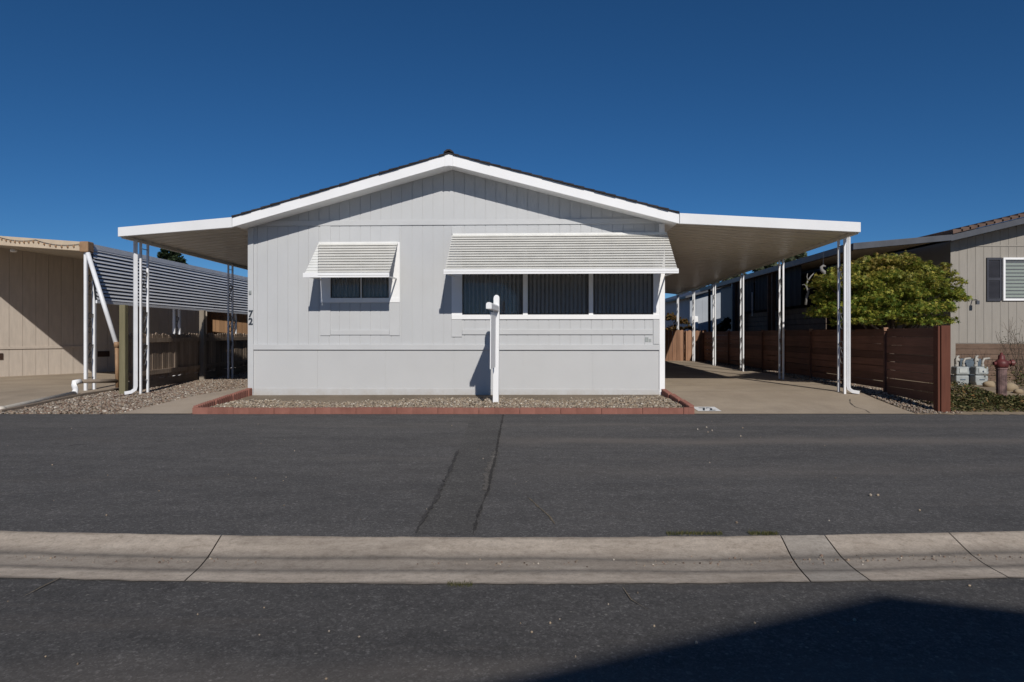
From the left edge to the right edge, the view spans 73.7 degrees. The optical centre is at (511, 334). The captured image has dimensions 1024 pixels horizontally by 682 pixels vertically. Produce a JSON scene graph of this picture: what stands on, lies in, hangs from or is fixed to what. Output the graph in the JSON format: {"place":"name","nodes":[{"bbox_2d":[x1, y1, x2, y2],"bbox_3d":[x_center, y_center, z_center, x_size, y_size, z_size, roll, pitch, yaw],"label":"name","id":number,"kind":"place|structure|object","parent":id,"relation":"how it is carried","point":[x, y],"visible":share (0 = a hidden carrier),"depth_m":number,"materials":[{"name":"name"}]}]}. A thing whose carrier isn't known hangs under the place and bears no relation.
{"place":"outdoors","nodes":[
{"label":"outdoors","id":0,"kind":"place"},
{"bbox_2d":[0,366,241,405],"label":"side driveway","id":1,"kind":"structure","parent":0,"point":[15,389],"depth_m":14.39,"materials":[{"name":"concrete"}]},
{"bbox_2d":[0,252,118,408],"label":"drain pipe","id":2,"kind":"object","parent":1,"relation":"on","point":[74,386],"visible":0.88,"depth_m":12.92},
{"bbox_2d":[0,236,247,390],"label":"carport","id":3,"kind":"object","parent":1,"relation":"on","point":[173,285],"visible":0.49,"depth_m":15.54,"materials":[{"name":"grey paint"}]},
{"bbox_2d":[0,237,79,247],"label":"string lights","id":4,"kind":"object","parent":3,"relation":"hanging from","point":[37,242],"visible":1,"depth_m":13.89,"materials":[{"name":"grey paint"}]},
{"bbox_2d":[207,311,247,365],"bbox_3d":[-9.279,-0.070,22.938,2.242,2.300,0.075,0,0,0],"label":"wooden partition","id":5,"kind":"object","parent":1,"relation":"on","point":[216,322],"visible":0.11,"depth_m":22.90,"materials":[{"name":"brown wood"}]},
{"bbox_2d":[0,371,247,413],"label":"gravel","id":6,"kind":"structure","parent":0,"point":[135,400],"depth_m":11.66,"materials":[{"name":"grey gravel"}]},
{"bbox_2d":[119,387,247,413],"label":"walkway","id":7,"kind":"structure","parent":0,"point":[183,406],"depth_m":10.86,"materials":[{"name":"concrete"}]},
{"bbox_2d":[14,355,948,413],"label":"lot ground","id":8,"kind":"structure","parent":0,"point":[342,398],"depth_m":11.72,"materials":[{"name":"grey gravel"}]},
{"bbox_2d":[0,388,118,412],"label":"timber edging","id":9,"kind":"object","parent":8,"relation":"on","point":[46,401],"visible":0.48,"depth_m":11.28,"materials":[{"name":"brown wood"}]},
{"bbox_2d":[0,248,206,376],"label":"house","id":10,"kind":"structure","parent":8,"relation":"on","point":[41,314],"depth_m":18.23,"materials":[{"name":"beige wood"}]},
{"bbox_2d":[157,248,187,263],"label":"conifer tree","id":11,"kind":"object","parent":8,"relation":"on","point":[165,254],"visible":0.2,"depth_m":61.65,"materials":[{"name":"green plant"}]},
{"bbox_2d":[118,217,247,394],"bbox_3d":[-5.476,-0.445,20.155,2.830,3.128,16.873,0,0,0],"label":"carport","id":12,"kind":"object","parent":8,"relation":"on","point":[221,240],"visible":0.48,"depth_m":12.54,"materials":[{"name":"metal"}]},
{"bbox_2d":[119,305,247,393],"bbox_3d":[-7.450,0.295,19.683,0.177,1.730,14.692,0,0,-3],"label":"fence","id":13,"kind":"object","parent":8,"relation":"on","point":[202,353],"visible":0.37,"depth_m":14.90,"materials":[{"name":"brown wood"}]},
{"bbox_2d":[193,400,214,407],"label":"edging block","id":14,"kind":"structure","parent":8,"relation":"on","point":[209,403],"depth_m":10.50,"materials":[{"name":"red concrete"}]},
{"bbox_2d":[192,407,234,413],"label":"edging block","id":15,"kind":"structure","parent":8,"relation":"on","point":[212,410],"depth_m":10.10,"materials":[{"name":"red concrete"}]},
{"bbox_2d":[213,394,231,404],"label":"edging block","id":16,"kind":"structure","parent":8,"relation":"on","point":[223,399],"depth_m":11.08,"materials":[{"name":"red concrete"}]},
{"bbox_2d":[232,389,247,400],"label":"edging block","id":17,"kind":"structure","parent":8,"relation":"on","point":[241,394],"depth_m":11.66,"materials":[{"name":"red concrete"}]},
{"bbox_2d":[246,388,251,395],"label":"edging block","id":18,"kind":"structure","parent":8,"relation":"on","point":[249,390],"depth_m":12.06,"materials":[{"name":"red concrete"}]},
{"bbox_2d":[233,407,274,413],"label":"edging block","id":19,"kind":"structure","parent":8,"relation":"on","point":[252,410],"depth_m":10.10,"materials":[{"name":"red concrete"}]},
{"bbox_2d":[274,407,314,413],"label":"edging block","id":20,"kind":"structure","parent":8,"relation":"on","point":[294,410],"depth_m":10.10,"materials":[{"name":"red concrete"}]},
{"bbox_2d":[315,407,355,413],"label":"edging block","id":21,"kind":"structure","parent":8,"relation":"on","point":[334,410],"depth_m":10.10,"materials":[{"name":"red concrete"}]},
{"bbox_2d":[356,407,396,413],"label":"edging block","id":22,"kind":"structure","parent":8,"relation":"on","point":[376,410],"depth_m":10.10,"materials":[{"name":"red concrete"}]},
{"bbox_2d":[397,407,437,413],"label":"edging block","id":23,"kind":"structure","parent":8,"relation":"on","point":[418,410],"depth_m":10.10,"materials":[{"name":"red concrete"}]},
{"bbox_2d":[211,394,684,407],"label":"gravel","id":24,"kind":"structure","parent":8,"relation":"on","point":[647,402],"depth_m":10.91,"materials":[{"name":"grey gravel"}]},
{"bbox_2d":[486,295,499,402],"bbox_3d":[-0.299,0.287,10.594,0.110,1.848,1.066,0,0,4],"label":"sign post","id":25,"kind":"object","parent":24,"relation":"on","point":[494,332],"visible":0.88,"depth_m":11.03,"materials":[{"name":"white metal"}]},
{"bbox_2d":[231,149,679,394],"bbox_3d":[-0.665,-0.961,20.000,7.607,4.322,17.798,0,0,2],"label":"mobile home","id":26,"kind":"object","parent":8,"relation":"on","point":[393,281],"visible":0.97,"depth_m":12.04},
{"bbox_2d":[320,242,399,302],"bbox_3d":[-2.693,-1.099,12.167,1.424,1.076,0.153,0,0,2],"label":"window","id":27,"kind":"structure","parent":26,"relation":"in","point":[353,289],"depth_m":12.13,"materials":[{"name":"white glass"}]},
{"bbox_2d":[452,245,658,318],"bbox_3d":[0.755,-0.943,12.028,3.635,1.363,0.153,0,0,2],"label":"window","id":28,"kind":"structure","parent":26,"relation":"in","point":[522,296],"depth_m":12.04,"materials":[{"name":"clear glass"}]},
{"bbox_2d":[438,407,478,413],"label":"edging block","id":29,"kind":"structure","parent":8,"relation":"on","point":[457,410],"depth_m":10.10,"materials":[{"name":"red concrete"}]},
{"bbox_2d":[479,407,519,413],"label":"edging block","id":30,"kind":"structure","parent":8,"relation":"on","point":[495,410],"depth_m":10.10,"materials":[{"name":"red concrete"}]},
{"bbox_2d":[520,407,560,413],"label":"edging block","id":31,"kind":"structure","parent":8,"relation":"on","point":[541,410],"depth_m":10.10,"materials":[{"name":"red concrete"}]},
{"bbox_2d":[561,407,600,413],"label":"edging block","id":32,"kind":"structure","parent":8,"relation":"on","point":[583,410],"depth_m":10.10,"materials":[{"name":"red concrete"}]},
{"bbox_2d":[601,408,641,413],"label":"edging block","id":33,"kind":"structure","parent":8,"relation":"on","point":[621,410],"depth_m":10.10,"materials":[{"name":"red concrete"}]},
{"bbox_2d":[642,407,682,413],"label":"edging block","id":34,"kind":"structure","parent":8,"relation":"on","point":[663,410],"depth_m":10.10,"materials":[{"name":"red concrete"}]},
{"bbox_2d":[661,389,671,397],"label":"edging block","id":35,"kind":"structure","parent":8,"relation":"on","point":[665,393],"depth_m":11.58,"materials":[{"name":"red concrete"}]},
{"bbox_2d":[670,394,680,402],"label":"edging block","id":36,"kind":"structure","parent":8,"relation":"on","point":[674,397],"depth_m":11.04,"materials":[{"name":"red concrete"}]},
{"bbox_2d":[665,312,691,330],"bbox_3d":[7.610,0.062,31.155,1.445,2.141,1.057,0,0,0],"label":"shrub","id":37,"kind":"object","parent":8,"relation":"on","point":[670,316],"visible":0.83,"depth_m":30.98,"materials":[{"name":"orange plant"}]},
{"bbox_2d":[665,330,706,360],"bbox_3d":[4.623,0.445,25.429,5.247,1.229,0.082,0,0,0],"label":"fence","id":38,"kind":"object","parent":8,"relation":"on","point":[681,345],"visible":0.22,"depth_m":25.40,"materials":[{"name":"brown wood"}]},
{"bbox_2d":[680,399,693,406],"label":"edging block","id":39,"kind":"structure","parent":8,"relation":"on","point":[683,402],"depth_m":10.49,"materials":[{"name":"red concrete"}]},
{"bbox_2d":[683,407,693,413],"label":"edging block","id":40,"kind":"structure","parent":8,"relation":"on","point":[688,410],"depth_m":10.10,"materials":[{"name":"red concrete"}]},
{"bbox_2d":[665,281,754,354],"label":"house","id":41,"kind":"structure","parent":8,"relation":"on","point":[701,309],"depth_m":33.00,"materials":[{"name":"white paint"},{"name":"siding"},{"name":"glass"}]},
{"bbox_2d":[716,317,730,330],"bbox_3d":[8.496,0.207,27.431,0.764,1.857,0.672,0,0,0],"label":"shrub","id":42,"kind":"object","parent":8,"relation":"on","point":[724,325],"visible":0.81,"depth_m":27.34,"materials":[{"name":"green plant"}]},
{"bbox_2d":[721,273,745,281],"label":"eucalyptus tree","id":43,"kind":"object","parent":8,"relation":"on","point":[733,277],"visible":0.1,"depth_m":59.73,"materials":[{"name":"green plant"}]},
{"bbox_2d":[752,252,806,271],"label":"eucalyptus tree","id":44,"kind":"object","parent":8,"relation":"on","point":[799,256],"visible":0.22,"depth_m":45.57,"materials":[{"name":"green plant"}]},
{"bbox_2d":[700,235,951,372],"bbox_3d":[8.140,-0.487,21.326,2.319,3.134,14.552,0,0,0],"label":"carport","id":45,"kind":"object","parent":8,"relation":"on","point":[760,303],"visible":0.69,"depth_m":19.29,"materials":[{"name":"grey paint"}]},
{"bbox_2d":[703,325,950,412],"bbox_3d":[6.702,0.526,17.555,0.179,1.311,14.690,0,0,2],"label":"fence","id":46,"kind":"object","parent":8,"relation":"on","point":[916,342],"visible":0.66,"depth_m":12.58,"materials":[{"name":"brown wood"}]},
{"bbox_2d":[705,362,962,413],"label":"gravel","id":47,"kind":"structure","parent":8,"relation":"on","point":[893,400],"depth_m":11.88,"materials":[{"name":"grey gravel"}]},
{"bbox_2d":[721,212,1023,380],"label":"house","id":48,"kind":"structure","parent":8,"relation":"on","point":[986,260],"depth_m":14.50,"materials":[{"name":"grey paint"}]},
{"bbox_2d":[1002,258,1023,300],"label":"window","id":49,"kind":"structure","parent":48,"relation":"in","point":[1012,268],"depth_m":14.50,"materials":[{"name":"white glass"}]},
{"bbox_2d":[801,250,973,378],"bbox_3d":[7.098,-0.286,13.183,3.278,2.694,2.230,0,0,-24],"label":"tree","id":50,"kind":"object","parent":8,"relation":"on","point":[879,281],"visible":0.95,"depth_m":12.76,"materials":[{"name":"green plant"}]},
{"bbox_2d":[0,414,1023,537],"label":"road","id":51,"kind":"structure","parent":0,"point":[591,475],"depth_m":5.78,"materials":[{"name":"grey asphalt"}]},
{"bbox_2d":[415,450,458,531],"bbox_3d":[-0.544,1.172,5.491,0.064,0.001,2.900,0,0,0],"label":"road crack","id":52,"kind":"object","parent":51,"relation":"on","point":[435,498],"visible":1,"depth_m":4.96,"materials":[{"name":"black asphalt"}]},
{"bbox_2d":[418,415,502,533],"bbox_3d":[-0.367,1.179,7.010,0.479,0.001,5.980,0,0,0],"label":"road patch","id":53,"kind":"object","parent":51,"relation":"on","point":[456,507],"visible":0.99,"depth_m":5.35,"materials":[{"name":"grey asphalt"}]},
{"bbox_2d":[473,414,503,532],"bbox_3d":[-0.163,1.172,7.010,0.059,0.001,5.980,0,0,1],"label":"road crack","id":54,"kind":"object","parent":53,"relation":"on","point":[475,523],"visible":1,"depth_m":5.60,"materials":[{"name":"black asphalt"}]},
{"bbox_2d":[482,450,498,489],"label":"road dust","id":55,"kind":"object","parent":53,"relation":"on","point":[486,474],"visible":1,"depth_m":5.90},
{"bbox_2d":[7,417,970,681],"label":"pebbles","id":56,"kind":"object","parent":51,"relation":"on","point":[559,619],"visible":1,"depth_m":2.87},
{"bbox_2d":[527,496,555,524],"bbox_3d":[0.198,1.176,4.588,0.025,0.001,0.760,0,0,-13],"label":"road crack","id":57,"kind":"object","parent":51,"relation":"on","point":[543,510],"visible":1,"depth_m":4.53,"materials":[{"name":"black asphalt"}]},
{"bbox_2d":[666,530,722,535],"bbox_3d":[1.076,1.169,4.026,0.337,0.022,0.095,0,0,0],"label":"weed tuft","id":58,"kind":"object","parent":51,"relation":"on","point":[686,532],"visible":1,"depth_m":4.02,"materials":[{"name":"green plant"}]},
{"bbox_2d":[748,530,778,535],"bbox_3d":[1.482,1.169,4.033,0.181,0.022,0.098,0,0,0],"label":"weed tuft","id":59,"kind":"object","parent":51,"relation":"on","point":[762,533],"visible":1,"depth_m":4.02,"materials":[{"name":"green plant"}]},
{"bbox_2d":[916,413,1023,414],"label":"curb","id":60,"kind":"structure","parent":51,"relation":"on","point":[971,414],"depth_m":9.99,"materials":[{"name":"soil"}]},
{"bbox_2d":[0,577,1023,681],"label":"road","id":61,"kind":"structure","parent":0,"point":[954,630],"depth_m":2.71,"materials":[{"name":"grey asphalt"}]},
{"bbox_2d":[447,580,472,586],"bbox_3d":[-0.247,1.172,3.217,0.122,0.016,0.088,0,0,0],"label":"weed tuft","id":62,"kind":"object","parent":61,"relation":"on","point":[459,584],"visible":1,"depth_m":3.21,"materials":[{"name":"green plant"}]},
{"bbox_2d":[0,0,1023,297],"label":"sky","id":63,"kind":"structure","parent":0,"point":[900,119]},
{"bbox_2d":[216,534,956,542],"bbox_3d":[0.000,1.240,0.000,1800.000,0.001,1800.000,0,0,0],"label":"ground","id":64,"kind":"structure","parent":0,"point":[781,537],"depth_m":4.14,"materials":[{"name":"grey concrete"}]},
{"bbox_2d":[184,540,1007,580],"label":"gutter bed","id":65,"kind":"object","parent":64,"relation":"on","point":[784,543],"depth_m":3.68,"materials":[{"name":"grey concrete"}]},
{"bbox_2d":[0,531,220,580],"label":"gutter slab","id":66,"kind":"structure","parent":65,"relation":"on","point":[104,552],"depth_m":3.71,"materials":[{"name":"concrete"}]},
{"bbox_2d":[186,535,809,583],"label":"gutter slab","id":67,"kind":"structure","parent":65,"relation":"on","point":[334,559],"depth_m":3.63,"materials":[{"name":"concrete"}]},
{"bbox_2d":[16,554,1022,567],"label":"gutter grit","id":68,"kind":"object","parent":65,"relation":"on","point":[821,555],"visible":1,"depth_m":3.62,"materials":[{"name":"grey gravel"}]},
{"bbox_2d":[781,535,869,581],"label":"gutter slab","id":69,"kind":"structure","parent":65,"relation":"on","point":[806,547],"depth_m":3.63,"materials":[{"name":"grey concrete"}]},
{"bbox_2d":[825,533,1007,580],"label":"gutter slab","id":70,"kind":"structure","parent":65,"relation":"on","point":[891,548],"depth_m":3.68,"materials":[{"name":"concrete"}]},
{"bbox_2d":[949,531,1023,577],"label":"gutter slab","id":71,"kind":"structure","parent":65,"relation":"on","point":[1002,544],"depth_m":3.82,"materials":[{"name":"concrete"}]},
{"bbox_2d":[665,360,914,413],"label":"driveway","id":72,"kind":"structure","parent":0,"point":[727,390],"depth_m":11.83,"materials":[{"name":"concrete"}]},
{"bbox_2d":[694,407,720,410],"bbox_3d":[2.975,1.142,10.440,0.350,0.026,0.360,0,0,0],"label":"painted number","id":73,"kind":"object","parent":72,"relation":"on","point":[706,408],"visible":1,"depth_m":10.39,"materials":[{"name":"paint"}]},
{"bbox_2d":[665,213,860,393],"bbox_3d":[4.747,-0.479,19.786,3.495,3.094,16.893,0,0,2],"label":"carport","id":74,"kind":"object","parent":72,"relation":"on","point":[707,249],"visible":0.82,"depth_m":13.33,"materials":[{"name":"metal"}]},
{"bbox_2d":[803,272,814,304],"bbox_3d":[6.780,-1.046,15.600,0.303,0.757,0.060,0,0,0],"label":"dead branch","id":75,"kind":"object","parent":74,"relation":"attached to","point":[806,298],"visible":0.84,"depth_m":15.59,"materials":[{"name":"grey wood"}]},
{"bbox_2d":[820,265,825,273],"bbox_3d":[6.788,-1.502,14.900,0.136,0.632,0.088,0,0,0],"label":"hanging ornament","id":76,"kind":"object","parent":74,"relation":"hanging from","point":[822,271],"visible":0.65,"depth_m":14.87,"materials":[{"name":"white"}]},
{"bbox_2d":[804,376,1023,413],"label":"verge","id":77,"kind":"structure","parent":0,"point":[993,389],"depth_m":10.98,"materials":[{"name":"soil"}]},
{"bbox_2d":[951,355,970,384],"bbox_3d":[8.838,0.754,13.408,0.353,0.682,0.240,0,0,0],"label":"gas meter","id":78,"kind":"object","parent":77,"relation":"on","point":[961,373],"visible":0.86,"depth_m":13.31,"materials":[{"name":"grey metal"}]},
{"bbox_2d":[954,358,980,382],"bbox_3d":[9.246,0.768,13.850,0.480,0.550,0.240,0,0,0],"label":"gas meter","id":79,"kind":"object","parent":77,"relation":"on","point":[969,363],"visible":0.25,"depth_m":13.74,"materials":[{"name":"grey metal"}]},
{"bbox_2d":[917,380,1023,411],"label":"ground cover","id":80,"kind":"object","parent":77,"relation":"on","point":[985,397],"visible":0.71,"depth_m":10.62,"materials":[{"name":"green plant"}]},
{"bbox_2d":[970,355,989,384],"bbox_3d":[9.213,0.754,13.408,0.353,0.682,0.240,0,0,0],"label":"gas meter","id":81,"kind":"object","parent":77,"relation":"on","point":[979,377],"visible":0.94,"depth_m":13.32,"materials":[{"name":"grey metal"}]},
{"bbox_2d":[982,381,994,386],"bbox_3d":[9.008,0.957,12.901,0.198,0.156,0.194,0,0,36],"label":"boulder","id":82,"kind":"object","parent":77,"relation":"on","point":[988,384],"visible":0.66,"depth_m":12.84,"materials":[{"name":"beige stone"}]},
{"bbox_2d":[992,353,1015,395],"bbox_3d":[8.066,0.741,11.200,0.332,0.878,0.201,0,0,0],"label":"fire hydrant","id":83,"kind":"object","parent":77,"relation":"on","point":[1001,363],"visible":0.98,"depth_m":11.14,"materials":[{"name":"red metal"}]},
{"bbox_2d":[985,365,1023,387],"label":"bare shrub","id":84,"kind":"object","parent":77,"relation":"on","point":[1021,378],"visible":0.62,"depth_m":13.01,"materials":[{"name":"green plant"}]},
{"bbox_2d":[995,318,1023,384],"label":"bare shrub","id":85,"kind":"object","parent":77,"relation":"on","point":[1020,360],"visible":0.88,"depth_m":13.41,"materials":[{"name":"brown plant"}]},
{"bbox_2d":[1007,382,1018,390],"bbox_3d":[8.828,0.949,12.101,0.257,0.181,0.207,0,0,0],"label":"boulder","id":86,"kind":"object","parent":77,"relation":"on","point":[1011,386],"visible":0.45,"depth_m":12.02,"materials":[{"name":"beige stone"}]},
{"bbox_2d":[1013,389,1023,393],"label":"boulder","id":87,"kind":"object","parent":77,"relation":"on","point":[1018,391],"visible":0.81,"depth_m":11.76,"materials":[{"name":"beige stone"}]},
{"bbox_2d":[965,361,979,378],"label":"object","id":88,"kind":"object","parent":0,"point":[967,363],"depth_m":13.74,"materials":[{"name":"grey metal"}]}
]}

